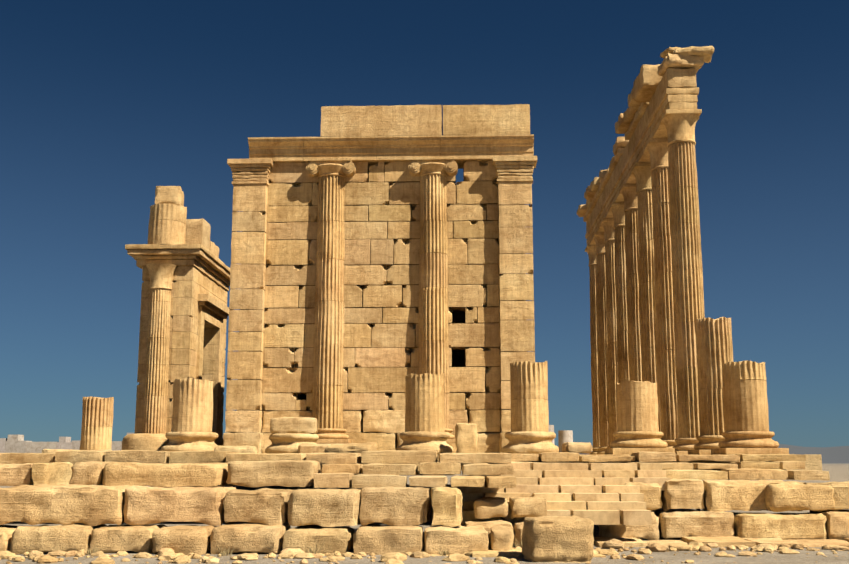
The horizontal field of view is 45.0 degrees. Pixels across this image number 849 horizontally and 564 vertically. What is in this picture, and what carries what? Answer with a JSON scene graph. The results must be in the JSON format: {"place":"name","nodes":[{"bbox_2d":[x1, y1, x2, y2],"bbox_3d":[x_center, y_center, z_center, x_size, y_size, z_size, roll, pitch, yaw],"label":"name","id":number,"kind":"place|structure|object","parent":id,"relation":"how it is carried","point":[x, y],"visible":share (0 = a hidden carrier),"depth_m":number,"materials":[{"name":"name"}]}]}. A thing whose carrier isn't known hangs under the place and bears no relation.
{"place":"outdoors","nodes":[
{"label":"outdoors","id":0,"kind":"place"},
{"bbox_2d":[0,433,134,452],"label":"distant ruins","id":1,"kind":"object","parent":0,"point":[14,444],"depth_m":149.80,"materials":[{"name":"stone"}]},
{"bbox_2d":[142,203,186,433],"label":"portal column","id":2,"kind":"structure","parent":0,"point":[167,223],"depth_m":57.19,"materials":[{"name":"beige stone"}]},
{"bbox_2d":[226,161,534,448],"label":"cella wall","id":3,"kind":"structure","parent":0,"point":[271,345],"depth_m":45.29,"materials":[{"name":"beige stone"}]},
{"bbox_2d":[312,174,449,428],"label":"columns","id":4,"kind":"structure","parent":3,"relation":"attached to","point":[328,385],"depth_m":44.93,"materials":[{"name":"beige stone"}]},
{"bbox_2d":[227,104,536,185],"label":"entablature","id":5,"kind":"structure","parent":3,"relation":"on","point":[501,137],"depth_m":46.03,"materials":[{"name":"beige stone"}]},
{"bbox_2d":[0,499,848,563],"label":"ground","id":6,"kind":"structure","parent":0,"point":[765,557],"depth_m":21.20,"materials":[{"name":"beige sand"}]},
{"bbox_2d":[85,539,521,555],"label":"dry weeds","id":7,"kind":"object","parent":6,"relation":"on","point":[445,553],"visible":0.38,"depth_m":21.92,"materials":[{"name":"beige plant"}]},
{"bbox_2d":[0,423,848,556],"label":"podium blocks","id":8,"kind":"structure","parent":6,"relation":"on","point":[94,492],"depth_m":24.62,"materials":[{"name":"stone"}]},
{"bbox_2d":[415,463,670,524],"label":"stone steps","id":9,"kind":"structure","parent":8,"relation":"on","point":[599,493],"depth_m":26.49,"materials":[{"name":"stone"}]},
{"bbox_2d":[0,539,848,563],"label":"pebbles","id":10,"kind":"object","parent":6,"relation":"on","point":[169,555],"visible":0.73,"depth_m":21.44,"materials":[{"name":"stone"}]},
{"bbox_2d":[294,544,692,560],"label":"loose stones","id":11,"kind":"object","parent":6,"relation":"on","point":[342,558],"visible":0.67,"depth_m":21.18,"materials":[{"name":"stone"}]},
{"bbox_2d":[522,515,593,562],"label":"fallen block","id":12,"kind":"object","parent":6,"relation":"on","point":[566,539],"depth_m":20.37,"materials":[{"name":"stone"}]},
{"bbox_2d":[0,463,848,490],"bbox_3d":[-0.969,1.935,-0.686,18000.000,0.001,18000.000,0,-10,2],"label":"stone slabs","id":13,"kind":"structure","parent":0,"point":[838,472],"depth_m":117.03,"materials":[{"name":"beige stone"}]},
{"bbox_2d":[548,425,572,451],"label":"distant ruins","id":14,"kind":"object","parent":13,"relation":"on","point":[565,436],"depth_m":85.88,"materials":[{"name":"stone"}]},
{"bbox_2d":[0,0,848,447],"label":"sky","id":15,"kind":"structure","parent":0,"point":[104,104],"materials":[{"name":"blue"}]},
{"bbox_2d":[320,454,821,470],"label":"paving slabs","id":16,"kind":"structure","parent":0,"point":[813,461],"depth_m":32.06,"materials":[{"name":"stone"}]},
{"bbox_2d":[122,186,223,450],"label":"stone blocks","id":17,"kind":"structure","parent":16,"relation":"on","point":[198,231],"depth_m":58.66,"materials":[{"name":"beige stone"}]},
{"bbox_2d":[125,244,229,437],"bbox_3d":[-14.555,3.919,61.701,4.416,10.599,10.013,0,-10,2],"label":"portal","id":18,"kind":"object","parent":16,"relation":"on","point":[199,314],"visible":0.69,"depth_m":58.08,"materials":[{"name":"stone"}]},
{"bbox_2d":[223,410,510,452],"bbox_3d":[-1.885,6.593,44.595,13.604,2.044,1.734,0,-10,2],"label":"wall base","id":19,"kind":"object","parent":16,"relation":"on","point":[251,425],"visible":0.5,"depth_m":44.21,"materials":[{"name":"beige stone"}]},
{"bbox_2d":[306,157,457,452],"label":"column capitals and bases","id":20,"kind":"object","parent":16,"relation":"on","point":[417,166],"visible":0.4,"depth_m":45.71,"materials":[{"name":"beige stone"}]},
{"bbox_2d":[301,311,464,399],"bbox_3d":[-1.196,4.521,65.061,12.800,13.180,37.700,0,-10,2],"label":"wall openings","id":21,"kind":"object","parent":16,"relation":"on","point":[458,358],"depth_m":48.75,"materials":[{"name":"black"}]},
{"bbox_2d":[80,317,768,449],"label":"broken columns","id":22,"kind":"structure","parent":16,"relation":"on","point":[732,396],"depth_m":35.70,"materials":[{"name":"beige stone"}]},
{"bbox_2d":[150,417,729,487],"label":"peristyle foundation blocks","id":23,"kind":"structure","parent":16,"relation":"on","point":[289,434],"depth_m":35.34,"materials":[{"name":"stone"}]},
{"bbox_2d":[585,109,701,454],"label":"column capitals and bases","id":24,"kind":"object","parent":16,"relation":"on","point":[680,125],"visible":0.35,"depth_m":49.86,"materials":[{"name":"beige stone"}]},
{"bbox_2d":[585,68,698,244],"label":"entablature","id":25,"kind":"structure","parent":24,"relation":"on","point":[677,88],"depth_m":51.03,"materials":[{"name":"beige stone"}]},
{"bbox_2d":[576,46,713,221],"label":"cornice","id":26,"kind":"structure","parent":25,"relation":"on","point":[647,81],"depth_m":49.94,"materials":[{"name":"beige stone"}]},
{"bbox_2d":[589,142,704,447],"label":"colonnade columns","id":27,"kind":"structure","parent":24,"relation":"attached to","point":[646,294],"depth_m":49.36,"materials":[{"name":"stone"}]},
{"bbox_2d":[605,431,788,454],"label":"column bases","id":28,"kind":"object","parent":16,"relation":"on","point":[737,442],"visible":0.96,"depth_m":34.87,"materials":[{"name":"beige stone"}]},
{"bbox_2d":[579,444,848,462],"bbox_3d":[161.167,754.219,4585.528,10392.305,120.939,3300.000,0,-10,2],"label":"distant hills","id":29,"kind":"structure","parent":0,"point":[838,454],"depth_m":5708.17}
]}

